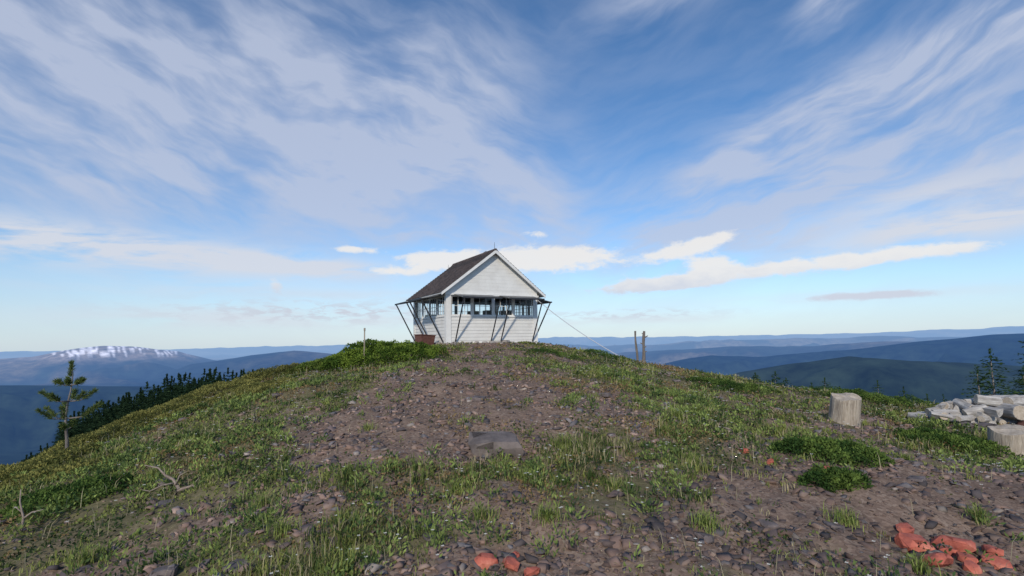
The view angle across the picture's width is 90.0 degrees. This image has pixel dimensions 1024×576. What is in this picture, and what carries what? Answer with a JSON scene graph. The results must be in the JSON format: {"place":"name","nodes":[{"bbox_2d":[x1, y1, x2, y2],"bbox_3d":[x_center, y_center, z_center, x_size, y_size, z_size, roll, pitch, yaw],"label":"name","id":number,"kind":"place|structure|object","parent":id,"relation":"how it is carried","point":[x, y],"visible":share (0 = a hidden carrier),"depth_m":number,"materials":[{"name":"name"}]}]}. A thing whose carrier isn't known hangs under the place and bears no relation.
{"place":"outdoors","nodes":[
{"label":"outdoors","id":0,"kind":"place"},
{"bbox_2d":[0,326,1023,575],"bbox_3d":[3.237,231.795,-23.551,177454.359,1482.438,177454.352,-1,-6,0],"label":"ground","id":1,"kind":"structure","parent":0,"point":[934,364],"depth_m":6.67,"materials":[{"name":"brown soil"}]},
{"bbox_2d":[14,489,43,532],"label":"dead branch","id":2,"kind":"object","parent":1,"relation":"on","point":[23,515],"visible":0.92,"depth_m":4.67,"materials":[{"name":"grey wood"}]},
{"bbox_2d":[0,441,103,482],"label":"juniper shrub","id":3,"kind":"object","parent":1,"relation":"on","point":[38,463],"visible":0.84,"depth_m":8.29,"materials":[{"name":"green plant"}]},
{"bbox_2d":[0,454,118,491],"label":"juniper shrub","id":4,"kind":"object","parent":1,"relation":"on","point":[66,468],"visible":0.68,"depth_m":7.04,"materials":[{"name":"green plant"}]},
{"bbox_2d":[0,469,136,521],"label":"juniper shrub","id":5,"kind":"object","parent":1,"relation":"on","point":[42,496],"visible":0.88,"depth_m":5.47,"materials":[{"name":"green plant"}]},
{"bbox_2d":[34,360,103,448],"bbox_3d":[-8.496,2.347,9.776,1.051,1.997,1.032,-1,-6,0],"label":"pine tree","id":6,"kind":"object","parent":1,"relation":"on","point":[62,407],"visible":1,"depth_m":9.81,"materials":[{"name":"green plant"}]},
{"bbox_2d":[25,422,139,461],"bbox_3d":[-9.222,3.347,11.018,2.229,0.875,1.800,-1,-6,0],"label":"juniper shrub","id":7,"kind":"object","parent":1,"relation":"on","point":[86,436],"visible":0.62,"depth_m":10.73,"materials":[{"name":"green plant"}]},
{"bbox_2d":[62,538,116,569],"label":"grass tuft","id":8,"kind":"object","parent":1,"relation":"on","point":[84,555],"visible":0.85,"depth_m":3.91,"materials":[{"name":"green plant"}]},
{"bbox_2d":[21,367,253,461],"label":"conifer wood","id":9,"kind":"object","parent":1,"relation":"on","point":[116,411],"visible":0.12,"depth_m":97.55,"materials":[{"name":"green plant"}]},
{"bbox_2d":[99,396,207,429],"bbox_3d":[-8.674,3.148,12.387,2.748,0.957,1.798,-1,-6,0],"label":"juniper shrub","id":10,"kind":"object","parent":1,"relation":"on","point":[150,412],"visible":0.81,"depth_m":12.17,"materials":[{"name":"green plant"}]},
{"bbox_2d":[131,463,175,479],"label":"grass tuft","id":11,"kind":"object","parent":1,"relation":"on","point":[152,471],"visible":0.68,"depth_m":6.10,"materials":[{"name":"green plant"}]},
{"bbox_2d":[99,399,217,441],"bbox_3d":[-7.488,2.855,11.002,2.364,0.822,1.798,-1,-6,0],"label":"juniper shrub","id":12,"kind":"object","parent":1,"relation":"on","point":[130,427],"visible":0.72,"depth_m":10.79,"materials":[{"name":"green plant"}]},
{"bbox_2d":[149,564,178,575],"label":"shale rock","id":13,"kind":"object","parent":1,"relation":"on","point":[163,571],"visible":0.97,"depth_m":3.28,"materials":[{"name":"grey stone"}]},
{"bbox_2d":[153,499,174,507],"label":"shale rock","id":14,"kind":"object","parent":1,"relation":"on","point":[162,502],"visible":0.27,"depth_m":5.05,"materials":[{"name":"grey stone"}]},
{"bbox_2d":[141,465,198,495],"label":"dead branch","id":15,"kind":"object","parent":1,"relation":"on","point":[174,482],"visible":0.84,"depth_m":5.33,"materials":[{"name":"grey wood"}]},
{"bbox_2d":[166,377,262,403],"bbox_3d":[-8.202,2.931,13.920,2.953,0.927,1.855,-1,-6,0],"label":"juniper shrub","id":16,"kind":"object","parent":1,"relation":"on","point":[204,390],"visible":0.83,"depth_m":13.70,"materials":[{"name":"green plant"}]},
{"bbox_2d":[222,559,248,573],"bbox_3d":[-1.775,1.802,3.313,0.123,0.046,0.168,0,-7,9],"label":"shale rock","id":17,"kind":"object","parent":1,"relation":"on","point":[234,565],"visible":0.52,"depth_m":3.28,"materials":[{"name":"grey stone"}]},
{"bbox_2d":[205,377,296,400],"bbox_3d":[-6.606,2.596,12.832,2.443,0.691,1.632,-2,-6,15],"label":"juniper shrub","id":18,"kind":"object","parent":1,"relation":"on","point":[249,385],"visible":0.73,"depth_m":12.59,"materials":[{"name":"green plant"}]},
{"bbox_2d":[219,380,306,403],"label":"juniper shrub","id":19,"kind":"object","parent":1,"relation":"on","point":[259,388],"visible":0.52,"depth_m":11.44,"materials":[{"name":"green plant"}]},
{"bbox_2d":[239,487,290,512],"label":"grass tuft","id":20,"kind":"object","parent":1,"relation":"on","point":[261,501],"visible":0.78,"depth_m":4.42,"materials":[{"name":"green plant"}]},
{"bbox_2d":[233,362,309,380],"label":"juniper shrub","id":21,"kind":"object","parent":1,"relation":"on","point":[266,372],"visible":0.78,"depth_m":14.97,"materials":[{"name":"green plant"}]},
{"bbox_2d":[264,511,306,539],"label":"grass tuft","id":22,"kind":"object","parent":1,"relation":"on","point":[283,527],"visible":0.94,"depth_m":3.73,"materials":[{"name":"green plant"}]},
{"bbox_2d":[288,354,367,372],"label":"juniper shrub","id":23,"kind":"object","parent":1,"relation":"on","point":[316,362],"visible":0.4,"depth_m":14.97,"materials":[{"name":"green plant"}]},
{"bbox_2d":[358,420,378,432],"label":"grass tuft","id":24,"kind":"object","parent":1,"relation":"on","point":[368,427],"visible":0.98,"depth_m":6.65,"materials":[{"name":"green plant"}]},
{"bbox_2d":[318,338,448,371],"bbox_3d":[-3.781,1.938,14.971,3.884,0.972,2.386,-1,-6,0],"label":"juniper shrub","id":25,"kind":"object","parent":1,"relation":"on","point":[383,350],"visible":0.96,"depth_m":14.49,"materials":[{"name":"green plant"}]},
{"bbox_2d":[376,455,404,471],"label":"grass tuft","id":26,"kind":"object","parent":1,"relation":"on","point":[395,468],"visible":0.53,"depth_m":5.04,"materials":[{"name":"green plant"}]},
{"bbox_2d":[414,334,435,344],"bbox_3d":[-3.461,2.077,20.308,0.700,0.440,0.560,8,-10,-39],"label":"rusty box","id":27,"kind":"object","parent":1,"relation":"on","point":[428,339],"visible":0.79,"depth_m":20.13,"materials":[{"name":"brown metal"}]},
{"bbox_2d":[441,475,473,499],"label":"grass tuft","id":28,"kind":"object","parent":1,"relation":"on","point":[458,487],"visible":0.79,"depth_m":4.51,"materials":[{"name":"green plant"}]},
{"bbox_2d":[395,242,551,343],"bbox_3d":[-1.570,0.618,22.588,6.112,4.680,5.391,2,-7,-28],"label":"fire lookout cabin","id":29,"kind":"object","parent":1,"relation":"on","point":[506,290],"visible":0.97,"depth_m":21.25,"materials":[{"name":"white paint"}]},
{"bbox_2d":[451,296,470,314],"bbox_3d":[-2.020,0.702,20.432,0.857,0.766,0.033,2,-7,-28],"label":"window","id":30,"kind":"structure","parent":29,"relation":"in","point":[464,305],"depth_m":20.41,"materials":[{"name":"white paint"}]},
{"bbox_2d":[494,297,512,315],"bbox_3d":[-0.360,0.769,21.325,0.857,0.766,0.033,2,-7,-28],"label":"window","id":31,"kind":"structure","parent":29,"relation":"in","point":[500,306],"depth_m":21.31,"materials":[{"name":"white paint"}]},
{"bbox_2d":[504,302,511,314],"bbox_3d":[-0.178,1.063,24.244,0.033,0.766,0.857,2,-7,-28],"label":"window","id":32,"kind":"structure","parent":29,"relation":"in","point":[510,308],"depth_m":24.21,"materials":[{"name":"glass"}]},
{"bbox_2d":[515,300,521,314],"bbox_3d":[0.270,0.973,23.419,0.033,0.766,0.857,2,-7,-28],"label":"window","id":33,"kind":"structure","parent":29,"relation":"in","point":[518,309],"depth_m":23.37,"materials":[{"name":"glass"}]},
{"bbox_2d":[523,300,532,315],"bbox_3d":[0.720,0.883,22.599,0.033,0.766,0.857,2,-7,-28],"label":"window","id":34,"kind":"structure","parent":29,"relation":"in","point":[526,303],"depth_m":22.67,"materials":[{"name":"glass"}]},
{"bbox_2d":[467,499,501,523],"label":"grass tuft","id":35,"kind":"object","parent":1,"relation":"on","point":[480,514],"visible":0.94,"depth_m":3.93,"materials":[{"name":"green plant"}]},
{"bbox_2d":[474,552,498,569],"bbox_3d":[-0.167,1.763,3.305,0.169,0.086,0.112,5,6,1],"label":"red rock","id":36,"kind":"object","parent":1,"relation":"on","point":[484,560],"visible":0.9,"depth_m":3.27,"materials":[{"name":"stone"}]},
{"bbox_2d":[468,431,523,457],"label":"stone slab","id":37,"kind":"structure","parent":1,"relation":"on","point":[505,441],"depth_m":5.51,"materials":[{"name":"grey stone"}]},
{"bbox_2d":[492,455,519,470],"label":"grass tuft","id":38,"kind":"object","parent":1,"relation":"on","point":[505,462],"visible":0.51,"depth_m":5.13,"materials":[{"name":"green plant"}]},
{"bbox_2d":[502,556,519,571],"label":"red rock","id":39,"kind":"object","parent":1,"relation":"on","point":[511,563],"visible":0.95,"depth_m":3.24,"materials":[{"name":"stone"}]},
{"bbox_2d":[0,344,1022,575],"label":"wildflowers","id":40,"kind":"object","parent":1,"relation":"on","point":[549,463],"visible":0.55,"depth_m":5.43,"materials":[{"name":"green plant"}]},
{"bbox_2d":[0,341,1023,575],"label":"ground cover","id":41,"kind":"object","parent":1,"relation":"on","point":[1017,462],"visible":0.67,"depth_m":5.86,"materials":[{"name":"green plant"}]},
{"bbox_2d":[0,342,1023,575],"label":"grass","id":42,"kind":"structure","parent":1,"relation":"on","point":[591,445],"depth_m":5.23,"materials":[{"name":"green plant"}]},
{"bbox_2d":[508,466,543,484],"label":"grass tuft","id":43,"kind":"object","parent":1,"relation":"on","point":[524,475],"visible":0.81,"depth_m":4.73,"materials":[{"name":"green plant"}]},
{"bbox_2d":[524,566,539,575],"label":"red rock","id":44,"kind":"object","parent":1,"relation":"on","point":[531,571],"visible":0.99,"depth_m":3.21,"materials":[{"name":"stone"}]},
{"bbox_2d":[525,496,572,531],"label":"grass tuft","id":45,"kind":"object","parent":1,"relation":"on","point":[546,513],"visible":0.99,"depth_m":3.84,"materials":[{"name":"green plant"}]},
{"bbox_2d":[527,348,587,360],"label":"juniper shrub","id":46,"kind":"object","parent":1,"relation":"on","point":[555,352],"visible":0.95,"depth_m":14.67,"materials":[{"name":"green plant"}]},
{"bbox_2d":[546,430,580,448],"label":"grass tuft","id":47,"kind":"object","parent":1,"relation":"on","point":[562,441],"visible":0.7,"depth_m":5.75,"materials":[{"name":"green plant"}]},
{"bbox_2d":[581,348,635,360],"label":"juniper shrub","id":48,"kind":"object","parent":1,"relation":"on","point":[599,351],"visible":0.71,"depth_m":16.16,"materials":[{"name":"green plant"}]},
{"bbox_2d":[602,474,629,491],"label":"grass tuft","id":49,"kind":"object","parent":1,"relation":"on","point":[616,485],"visible":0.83,"depth_m":4.54,"materials":[{"name":"green plant"}]},
{"bbox_2d":[641,331,647,360],"bbox_3d":[4.569,2.142,17.663,0.283,1.316,0.131,-2,-6,13],"label":"wooden post","id":50,"kind":"object","parent":1,"relation":"on","point":[643,347],"visible":0.85,"depth_m":17.64,"materials":[{"name":"grey wood"}]},
{"bbox_2d":[656,421,677,437],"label":"grass tuft","id":51,"kind":"object","parent":1,"relation":"on","point":[664,427],"visible":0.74,"depth_m":6.44,"materials":[{"name":"green plant"}]},
{"bbox_2d":[664,408,685,420],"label":"grass tuft","id":52,"kind":"object","parent":1,"relation":"on","point":[676,413],"visible":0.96,"depth_m":7.22,"materials":[{"name":"green plant"}]},
{"bbox_2d":[677,447,706,470],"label":"grass tuft","id":53,"kind":"object","parent":1,"relation":"on","point":[695,459],"visible":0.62,"depth_m":5.45,"materials":[{"name":"green plant"}]},
{"bbox_2d":[693,531,713,542],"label":"shale rock","id":54,"kind":"object","parent":1,"relation":"on","point":[708,538],"visible":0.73,"depth_m":3.56,"materials":[{"name":"grey stone"}]},
{"bbox_2d":[681,505,735,537],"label":"grass tuft","id":55,"kind":"object","parent":1,"relation":"on","point":[706,521],"visible":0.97,"depth_m":3.73,"materials":[{"name":"green plant"}]},
{"bbox_2d":[687,376,780,394],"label":"juniper shrub","id":56,"kind":"object","parent":1,"relation":"on","point":[730,383],"visible":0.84,"depth_m":11.69,"materials":[{"name":"green plant"}]},
{"bbox_2d":[758,519,779,529],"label":"shale rock","id":57,"kind":"object","parent":1,"relation":"on","point":[772,525],"visible":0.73,"depth_m":3.91,"materials":[{"name":"grey stone"}]},
{"bbox_2d":[790,385,853,390],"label":"juniper shrub","id":58,"kind":"object","parent":1,"relation":"on","point":[828,388],"visible":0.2,"depth_m":14.63,"materials":[{"name":"green plant"}]},
{"bbox_2d":[767,434,895,468],"bbox_3d":[3.665,1.844,5.892,1.251,0.321,0.928,-5,-7,33],"label":"juniper shrub","id":59,"kind":"object","parent":1,"relation":"on","point":[830,448],"visible":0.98,"depth_m":5.74,"materials":[{"name":"green plant"}]},
{"bbox_2d":[823,521,844,530],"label":"shale rock","id":60,"kind":"object","parent":1,"relation":"on","point":[831,525],"visible":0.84,"depth_m":3.90,"materials":[{"name":"grey stone"}]},
{"bbox_2d":[794,462,874,492],"bbox_3d":[3.042,1.784,4.838,0.722,0.237,0.438,-1,-6,0],"label":"juniper shrub","id":61,"kind":"object","parent":1,"relation":"on","point":[835,474],"visible":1,"depth_m":4.76,"materials":[{"name":"green plant"}]},
{"bbox_2d":[828,393,861,426],"bbox_3d":[5.730,2.147,8.806,0.534,0.656,0.510,4,1,0],"label":"tree stump","id":62,"kind":"object","parent":1,"relation":"on","point":[845,408],"visible":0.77,"depth_m":8.62,"materials":[{"name":"beige wood"}]},
{"bbox_2d":[820,503,869,533],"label":"grass tuft","id":63,"kind":"object","parent":1,"relation":"on","point":[847,518],"visible":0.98,"depth_m":4.03,"materials":[{"name":"green plant"}]},
{"bbox_2d":[821,388,916,408],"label":"juniper shrub","id":64,"kind":"object","parent":1,"relation":"on","point":[868,395],"visible":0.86,"depth_m":12.20,"materials":[{"name":"green plant"}]},
{"bbox_2d":[895,523,913,533],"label":"red rock","id":65,"kind":"object","parent":1,"relation":"on","point":[904,527],"visible":0.82,"depth_m":4.07,"materials":[{"name":"stone"}]},
{"bbox_2d":[891,449,917,460],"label":"grass tuft","id":66,"kind":"object","parent":1,"relation":"on","point":[907,457],"visible":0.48,"depth_m":6.01,"materials":[{"name":"green plant"}]},
{"bbox_2d":[894,532,934,551],"bbox_3d":[3.026,1.923,3.847,0.260,0.119,0.187,6,9,1],"label":"red rock","id":67,"kind":"object","parent":1,"relation":"on","point":[909,541],"visible":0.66,"depth_m":3.80,"materials":[{"name":"stone"}]},
{"bbox_2d":[907,475,925,481],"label":"shale rock","id":68,"kind":"object","parent":1,"relation":"on","point":[917,478],"visible":0.98,"depth_m":5.11,"materials":[{"name":"grey stone"}]},
{"bbox_2d":[901,394,938,404],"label":"juniper shrub","id":69,"kind":"object","parent":1,"relation":"on","point":[917,400],"visible":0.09,"depth_m":13.94,"materials":[{"name":"green plant"}]},
{"bbox_2d":[898,549,964,575],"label":"grass tuft","id":70,"kind":"object","parent":1,"relation":"on","point":[920,567],"visible":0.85,"depth_m":3.41,"materials":[{"name":"green plant"}]},
{"bbox_2d":[922,552,953,566],"bbox_3d":[2.947,1.881,3.545,0.180,0.097,0.150,-7,-19,-10],"label":"red rock","id":71,"kind":"object","parent":1,"relation":"on","point":[947,559],"visible":0.81,"depth_m":3.50,"materials":[{"name":"stone"}]},
{"bbox_2d":[937,546,957,555],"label":"red rock","id":72,"kind":"object","parent":1,"relation":"on","point":[951,552],"visible":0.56,"depth_m":3.77,"materials":[{"name":"stone"}]},
{"bbox_2d":[945,415,957,422],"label":"log","id":73,"kind":"object","parent":1,"relation":"on","point":[952,419],"visible":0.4,"depth_m":9.51,"materials":[{"name":"grey wood"}]},
{"bbox_2d":[929,411,952,420],"bbox_3d":[8.088,2.396,9.648,0.324,0.147,0.142,7,-33,27],"label":"split log","id":74,"kind":"object","parent":73,"relation":"on","point":[936,415],"visible":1,"depth_m":9.63,"materials":[{"name":"grey wood"}]},
{"bbox_2d":[930,535,975,553],"bbox_3d":[3.362,1.955,3.891,0.214,0.126,0.268,20,-23,-31],"label":"red rock","id":75,"kind":"object","parent":1,"relation":"on","point":[959,544],"visible":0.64,"depth_m":3.82,"materials":[{"name":"stone"}]},
{"bbox_2d":[892,425,1023,458],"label":"juniper shrub","id":76,"kind":"object","parent":1,"relation":"on","point":[934,435],"visible":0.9,"depth_m":7.50,"materials":[{"name":"green plant"}]},
{"bbox_2d":[956,551,978,563],"bbox_3d":[3.248,1.939,3.658,0.115,0.080,0.173,12,-6,29],"label":"red rock","id":77,"kind":"object","parent":1,"relation":"on","point":[960,556],"visible":0.78,"depth_m":3.63,"materials":[{"name":"stone"}]},
{"bbox_2d":[962,560,982,573],"bbox_3d":[3.126,1.899,3.476,0.130,0.063,0.091,9,6,-17],"label":"red rock","id":78,"kind":"object","parent":1,"relation":"on","point":[969,565],"visible":0.96,"depth_m":3.46,"materials":[{"name":"stone"}]},
{"bbox_2d":[962,364,990,397],"bbox_3d":[24.744,8.517,26.749,3.460,9.002,3.469,-5,-7,37],"label":"conifer tree","id":79,"kind":"object","parent":1,"relation":"on","point":[977,383],"visible":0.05,"depth_m":27.10,"materials":[{"name":"green plant"}]},
{"bbox_2d":[954,501,1003,526],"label":"grass tuft","id":80,"kind":"object","parent":1,"relation":"on","point":[975,512],"visible":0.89,"depth_m":4.31,"materials":[{"name":"green plant"}]},
{"bbox_2d":[969,419,995,423],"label":"split log","id":81,"kind":"object","parent":1,"relation":"on","point":[975,421],"visible":0.25,"depth_m":9.35,"materials":[{"name":"grey wood"}]},
{"bbox_2d":[955,415,975,421],"bbox_3d":[8.297,2.387,9.363,0.479,0.111,0.111,4,10,-23],"label":"log","id":82,"kind":"object","parent":81,"relation":"on","point":[961,418],"visible":0.98,"depth_m":9.31,"materials":[{"name":"grey wood"}]},
{"bbox_2d":[977,415,996,421],"bbox_3d":[8.668,2.385,9.348,0.406,0.126,0.137,7,28,-24],"label":"log","id":83,"kind":"object","parent":81,"relation":"on","point":[983,418],"visible":0.88,"depth_m":9.27,"materials":[{"name":"grey wood"}]},
{"bbox_2d":[974,412,987,418],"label":"split log","id":84,"kind":"object","parent":83,"relation":"on","point":[977,414],"visible":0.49,"depth_m":9.38,"materials":[{"name":"grey wood"}]},
{"bbox_2d":[962,404,986,414],"bbox_3d":[8.585,2.274,9.486,0.380,0.161,0.154,-20,-29,11],"label":"log","id":85,"kind":"object","parent":84,"relation":"on","point":[973,410],"visible":0.8,"depth_m":9.45,"materials":[{"name":"grey wood"}]},
{"bbox_2d":[971,405,1002,417],"bbox_3d":[8.727,2.261,9.402,0.152,0.143,0.476,-8,-3,-5],"label":"split log","id":86,"kind":"object","parent":83,"relation":"on","point":[993,412],"visible":0.73,"depth_m":9.24,"materials":[{"name":"grey wood"}]},
{"bbox_2d":[953,398,974,408],"bbox_3d":[8.710,2.266,9.840,0.192,0.183,0.466,8,5,9],"label":"log","id":87,"kind":"object","parent":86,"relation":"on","point":[961,404],"visible":0.62,"depth_m":9.84,"materials":[{"name":"grey wood"}]},
{"bbox_2d":[976,422,997,430],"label":"boulder","id":88,"kind":"object","parent":1,"relation":"on","point":[984,424],"visible":0.32,"depth_m":8.96,"materials":[{"name":"grey stone"}]},
{"bbox_2d":[981,544,1003,555],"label":"red rock","id":89,"kind":"object","parent":1,"relation":"on","point":[991,549],"visible":0.91,"depth_m":3.78,"materials":[{"name":"stone"}]},
{"bbox_2d":[973,347,1021,395],"bbox_3d":[21.766,6.527,22.998,3.154,7.712,3.339,-3,-6,22],"label":"conifer tree","id":90,"kind":"object","parent":1,"relation":"on","point":[992,385],"visible":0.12,"depth_m":23.11,"materials":[{"name":"green plant"}]},
{"bbox_2d":[981,553,1013,569],"bbox_3d":[3.449,1.967,3.628,0.191,0.105,0.138,4,13,45],"label":"red rock","id":91,"kind":"object","parent":1,"relation":"on","point":[998,563],"visible":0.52,"depth_m":3.61,"materials":[{"name":"stone"}]},
{"bbox_2d":[989,468,1011,474],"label":"shale rock","id":92,"kind":"object","parent":1,"relation":"on","point":[1004,473],"visible":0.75,"depth_m":5.81,"materials":[{"name":"grey stone"}]},
{"bbox_2d":[987,424,1023,456],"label":"tree stump","id":93,"kind":"object","parent":1,"relation":"on","point":[1011,436],"visible":0.64,"depth_m":7.48,"materials":[{"name":"beige wood"}]},
{"bbox_2d":[1005,341,1023,394],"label":"conifer tree","id":94,"kind":"object","parent":1,"relation":"on","point":[1018,370],"visible":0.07,"depth_m":24.92,"materials":[{"name":"green plant"}]},
{"bbox_2d":[1006,365,1023,394],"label":"conifer tree","id":95,"kind":"object","parent":1,"relation":"on","point":[1019,381],"visible":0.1,"depth_m":23.76,"materials":[{"name":"green plant"}]},
{"bbox_2d":[0,0,1023,351],"label":"sky","id":96,"kind":"structure","parent":0,"point":[175,174],"materials":[{"name":"blue"}]},
{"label":"log","id":97,"kind":"object","parent":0,"visible":0},
{"bbox_2d":[1002,395,1023,405],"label":"log","id":98,"kind":"object","parent":97,"relation":"on","point":[1017,400],"visible":0.69,"depth_m":9.61,"materials":[{"name":"grey wood"}]},
{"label":"log","id":99,"kind":"object","parent":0,"visible":0},
{"bbox_2d":[991,403,1023,419],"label":"log","id":100,"kind":"object","parent":99,"relation":"on","point":[1012,411],"visible":0.75,"depth_m":9.22,"materials":[{"name":"grey wood"}]},
{"bbox_2d":[973,394,1002,406],"bbox_3d":[8.966,2.123,9.646,0.379,0.192,0.189,5,-3,20],"label":"log","id":101,"kind":"object","parent":100,"relation":"on","point":[993,401],"visible":0.97,"depth_m":9.60,"materials":[{"name":"grey wood"}]},
{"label":"log","id":102,"kind":"object","parent":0,"visible":0},
{"bbox_2d":[939,412,947,419],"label":"log","id":103,"kind":"object","parent":102,"relation":"on","point":[942,418],"visible":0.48,"depth_m":9.59,"materials":[{"name":"grey wood"}]},
{"bbox_2d":[931,409,959,413],"bbox_3d":[8.296,2.376,9.791,0.452,0.113,0.109,-1,-22,3],"label":"split log","id":104,"kind":"object","parent":103,"relation":"on","point":[948,411],"visible":0.64,"depth_m":9.78,"materials":[{"name":"grey wood"}]},
{"bbox_3d":[3.962,2.589,18.136,0.084,0.425,0.060,-1,-6,0],"label":"anchor stake","id":105,"kind":"object","parent":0,"visible":0},
{"bbox_2d":[537,300,618,355],"bbox_3d":[2.499,1.481,20.221,0.030,2.551,4.930,4,-7,-37],"label":"guy cable","id":106,"kind":"object","parent":105,"relation":"attached to","point":[577,330],"visible":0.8,"depth_m":20.03,"materials":[{"name":"metal"}]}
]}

